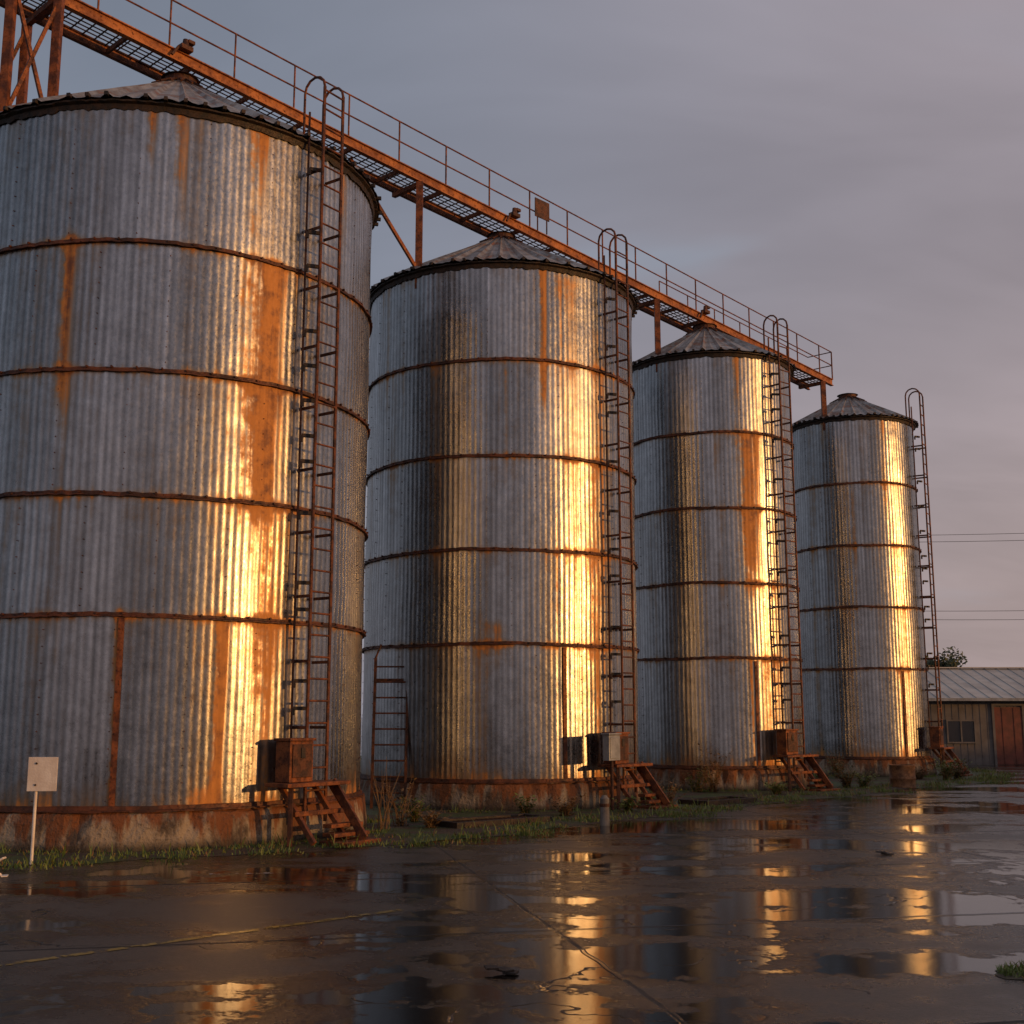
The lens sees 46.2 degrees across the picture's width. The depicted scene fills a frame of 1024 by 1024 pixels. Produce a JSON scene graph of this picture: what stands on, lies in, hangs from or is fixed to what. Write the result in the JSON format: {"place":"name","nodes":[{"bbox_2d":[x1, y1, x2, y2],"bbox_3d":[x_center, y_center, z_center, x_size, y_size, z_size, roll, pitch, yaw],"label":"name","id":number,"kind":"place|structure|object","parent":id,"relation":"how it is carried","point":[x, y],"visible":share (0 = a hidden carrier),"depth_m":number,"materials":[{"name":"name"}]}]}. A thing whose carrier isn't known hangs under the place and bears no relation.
{"place":"outdoors","nodes":[
{"label":"outdoors","id":0,"kind":"place"},
{"bbox_2d":[0,717,1023,1023],"bbox_3d":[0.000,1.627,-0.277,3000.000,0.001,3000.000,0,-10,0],"label":"pavement ground","id":1,"kind":"structure","parent":0,"point":[814,911],"depth_m":9.54,"materials":[{"name":"grey asphalt"}]},
{"bbox_2d":[0,71,381,852],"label":"grain silo","id":2,"kind":"object","parent":1,"relation":"on","point":[186,325],"visible":1,"depth_m":15.82,"materials":[{"name":"metal"}]},
{"bbox_2d":[0,0,833,429],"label":"catwalk","id":3,"kind":"object","parent":2,"relation":"on","point":[48,14],"visible":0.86,"depth_m":22.29,"materials":[{"name":"metal"}]},
{"bbox_2d":[0,909,400,965],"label":"painted line","id":4,"kind":"object","parent":1,"relation":"on","point":[111,949],"visible":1,"depth_m":8.97,"materials":[{"name":"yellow paint"}]},
{"bbox_2d":[484,964,518,974],"bbox_3d":[-0.070,2.972,7.792,0.230,0.036,0.153,0,-10,0],"label":"debris scrap","id":5,"kind":"object","parent":1,"relation":"on","point":[505,970],"visible":1,"depth_m":7.76,"materials":[{"name":"black metal"}]},
{"bbox_2d":[0,756,1021,872],"bbox_3d":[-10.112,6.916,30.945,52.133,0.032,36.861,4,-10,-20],"label":"soil verge","id":6,"kind":"structure","parent":1,"relation":"on","point":[413,828],"depth_m":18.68,"materials":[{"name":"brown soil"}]},
{"bbox_2d":[27,757,57,864],"bbox_3d":[-5.330,3.377,13.566,0.330,1.190,0.060,0,-10,0],"label":"notice sign","id":7,"kind":"object","parent":6,"relation":"on","point":[42,773],"visible":0.99,"depth_m":13.61,"materials":[{"name":"white metal"}]},
{"bbox_2d":[329,827,353,838],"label":"weed plant","id":8,"kind":"object","parent":6,"relation":"on","point":[335,829],"visible":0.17,"depth_m":16.10,"materials":[{"name":"green plant"}]},
{"bbox_2d":[367,758,403,828],"bbox_3d":[-1.879,4.136,17.659,0.577,1.051,0.354,4,-10,-21],"label":"weed plant","id":9,"kind":"object","parent":6,"relation":"on","point":[383,824],"visible":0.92,"depth_m":17.52,"materials":[{"name":"plant"}]},
{"bbox_2d":[370,644,407,808],"bbox_3d":[-2.172,3.891,21.854,0.706,2.959,0.633,0,-10,0],"label":"steel ladder","id":10,"kind":"object","parent":6,"relation":"on","point":[376,680],"visible":0.93,"depth_m":21.65,"materials":[{"name":"brown metal"}]},
{"bbox_2d":[373,777,421,825],"bbox_3d":[-1.730,4.354,18.018,0.594,0.741,0.483,9,-13,-44],"label":"weed plant","id":11,"kind":"object","parent":6,"relation":"on","point":[401,817],"visible":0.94,"depth_m":18.01,"materials":[{"name":"green plant"}]},
{"bbox_2d":[396,795,430,821],"bbox_3d":[-1.553,4.613,18.709,0.587,0.464,0.569,0,-10,0],"label":"weed plant","id":12,"kind":"object","parent":6,"relation":"on","point":[414,815],"visible":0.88,"depth_m":18.66,"materials":[{"name":"green plant"}]},
{"bbox_2d":[412,805,451,827],"bbox_3d":[-1.187,4.505,17.694,0.589,0.341,0.592,-9,-13,43],"label":"weed plant","id":13,"kind":"object","parent":6,"relation":"on","point":[431,823],"visible":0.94,"depth_m":17.64,"materials":[{"name":"green plant"}]},
{"bbox_2d":[435,813,553,828],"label":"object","id":14,"kind":"object","parent":6,"relation":"on","point":[478,821],"visible":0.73,"depth_m":18.24,"materials":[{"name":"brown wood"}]},
{"bbox_2d":[513,793,540,813],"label":"weed plant","id":15,"kind":"object","parent":6,"relation":"on","point":[525,810],"visible":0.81,"depth_m":20.05,"materials":[{"name":"green plant"}]},
{"bbox_2d":[548,795,584,815],"bbox_3d":[0.873,4.848,19.826,0.559,0.389,0.643,4,-10,-21],"label":"weed plant","id":16,"kind":"object","parent":6,"relation":"on","point":[564,806],"visible":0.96,"depth_m":19.82,"materials":[{"name":"green plant"}]},
{"bbox_2d":[610,795,649,811],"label":"weed plant","id":17,"kind":"object","parent":6,"relation":"on","point":[629,805],"visible":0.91,"depth_m":20.59,"materials":[{"name":"green plant"}]},
{"bbox_2d":[640,788,656,799],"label":"weed plant","id":18,"kind":"object","parent":6,"relation":"on","point":[653,797],"visible":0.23,"depth_m":22.64,"materials":[{"name":"green plant"}]},
{"bbox_2d":[656,778,688,803],"bbox_3d":[2.923,5.145,22.023,0.682,0.534,0.348,0,-10,0],"label":"weed plant","id":19,"kind":"object","parent":6,"relation":"on","point":[670,794],"visible":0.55,"depth_m":22.03,"materials":[{"name":"green plant"}]},
{"bbox_2d":[682,766,710,791],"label":"weed plant","id":20,"kind":"object","parent":6,"relation":"on","point":[696,789],"visible":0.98,"depth_m":25.94,"materials":[{"name":"green plant"}]},
{"bbox_2d":[690,743,732,791],"bbox_3d":[4.347,5.552,26.003,0.930,1.064,0.844,0,-10,0],"label":"weed plant","id":21,"kind":"object","parent":6,"relation":"on","point":[712,785],"visible":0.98,"depth_m":25.95,"materials":[{"name":"green plant"}]},
{"bbox_2d":[678,796,756,805],"bbox_3d":[3.900,5.483,22.702,1.500,0.130,0.700,9,-13,-41],"label":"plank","id":22,"kind":"object","parent":6,"relation":"on","point":[720,801],"visible":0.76,"depth_m":22.47,"materials":[{"name":"black wood"}]},
{"bbox_2d":[762,780,790,793],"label":"weed plant","id":23,"kind":"object","parent":6,"relation":"on","point":[777,788],"visible":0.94,"depth_m":25.24,"materials":[{"name":"green plant"}]},
{"bbox_2d":[812,767,832,787],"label":"weed plant","id":24,"kind":"object","parent":6,"relation":"on","point":[817,777],"visible":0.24,"depth_m":27.59,"materials":[{"name":"green plant"}]},
{"bbox_2d":[823,749,847,777],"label":"weed plant","id":25,"kind":"object","parent":6,"relation":"on","point":[836,770],"visible":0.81,"depth_m":31.69,"materials":[{"name":"green plant"}]},
{"bbox_2d":[826,763,859,787],"bbox_3d":[7.667,6.068,27.690,0.940,0.605,0.890,0,-10,0],"label":"weed plant","id":26,"kind":"object","parent":6,"relation":"on","point":[847,781],"visible":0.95,"depth_m":27.61,"materials":[{"name":"green plant"}]},
{"bbox_2d":[851,770,880,786],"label":"weed plant","id":27,"kind":"object","parent":6,"relation":"on","point":[867,781],"visible":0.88,"depth_m":27.76,"materials":[{"name":"green plant"}]},
{"bbox_2d":[888,764,916,788],"bbox_3d":[9.100,6.160,27.963,0.610,0.530,0.610,0,-10,0],"label":"steel drum","id":28,"kind":"object","parent":6,"relation":"on","point":[902,775],"visible":0.98,"depth_m":27.73,"materials":[{"name":"brown metal"}]},
{"bbox_2d":[914,763,931,778],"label":"weed plant","id":29,"kind":"object","parent":6,"relation":"on","point":[918,776],"visible":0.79,"depth_m":31.25,"materials":[{"name":"green plant"}]},
{"bbox_2d":[932,756,958,779],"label":"weed plant","id":30,"kind":"object","parent":6,"relation":"on","point":[947,773],"visible":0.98,"depth_m":30.86,"materials":[{"name":"green plant"}]},
{"bbox_2d":[941,760,968,779],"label":"weed plant","id":31,"kind":"object","parent":6,"relation":"on","point":[957,774],"visible":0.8,"depth_m":31.16,"materials":[{"name":"green plant"}]},
{"bbox_2d":[360,228,676,810],"bbox_3d":[-0.060,-0.094,24.563,6.130,11.820,5.790,0,-10,0],"label":"grain silo","id":32,"kind":"object","parent":1,"relation":"on","point":[501,568],"visible":0.98,"depth_m":22.14,"materials":[{"name":"metal"}]},
{"bbox_2d":[599,795,609,825],"bbox_3d":[1.420,4.573,18.394,0.158,0.450,0.158,0,-10,0],"label":"bollard","id":33,"kind":"object","parent":1,"relation":"on","point":[604,804],"visible":1,"depth_m":18.34,"materials":[{"name":"concrete"}]},
{"bbox_2d":[632,315,840,791],"bbox_3d":[4.979,0.890,29.305,4.608,11.470,4.650,0,-10,0],"label":"grain silo","id":34,"kind":"object","parent":1,"relation":"on","point":[719,662],"visible":0.87,"depth_m":27.63,"materials":[{"name":"metal"}]},
{"bbox_2d":[792,388,972,776],"bbox_3d":[10.450,1.993,35.194,4.650,11.270,3.950,0,-10,0],"label":"grain silo","id":35,"kind":"object","parent":1,"relation":"on","point":[865,669],"visible":0.88,"depth_m":33.68,"materials":[{"name":"metal"}]},
{"bbox_2d":[875,851,893,854],"bbox_3d":[4.474,4.106,14.457,0.202,0.036,0.142,4,-10,-23],"label":"debris scrap","id":36,"kind":"object","parent":1,"relation":"on","point":[883,852],"visible":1,"depth_m":14.43,"materials":[{"name":"black metal"}]},
{"bbox_2d":[926,646,967,668],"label":"tree","id":37,"kind":"object","parent":1,"relation":"on","point":[950,661],"visible":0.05,"depth_m":56.09,"materials":[{"name":"green plant"}]},
{"bbox_2d":[995,966,1023,979],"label":"soil patch","id":38,"kind":"object","parent":1,"relation":"on","point":[1006,977],"visible":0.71,"depth_m":7.69,"materials":[{"name":"brown soil"}]},
{"bbox_2d":[995,960,1023,977],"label":"grass patch","id":39,"kind":"object","parent":38,"relation":"on","point":[1011,969],"visible":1,"depth_m":7.79,"materials":[{"name":"green plant"}]},
{"bbox_2d":[0,0,1023,716],"label":"sky","id":40,"kind":"structure","parent":0,"point":[850,173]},
{"bbox_2d":[927,667,1023,764],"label":"warehouse shed","id":41,"kind":"structure","parent":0,"point":[983,715],"depth_m":41.38,"materials":[{"name":"grey metal"}]},
{"bbox_2d":[948,721,974,741],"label":"window glass","id":42,"kind":"structure","parent":41,"relation":"in","point":[953,726],"depth_m":41.28,"materials":[{"name":"black glass"}]},
{"bbox_2d":[946,720,976,743],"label":"window frame","id":43,"kind":"structure","parent":41,"relation":"in","point":[948,742],"depth_m":41.25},
{"bbox_2d":[994,707,1023,764],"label":"door","id":44,"kind":"structure","parent":41,"relation":"in","point":[1008,720],"depth_m":41.25,"materials":[{"name":"brown wood"}]},
{"bbox_2d":[931,533,1023,619],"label":"utility line","id":45,"kind":"object","parent":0,"point":[976,541],"visible":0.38,"depth_m":59.88,"materials":[{"name":"black metal"}]}
]}

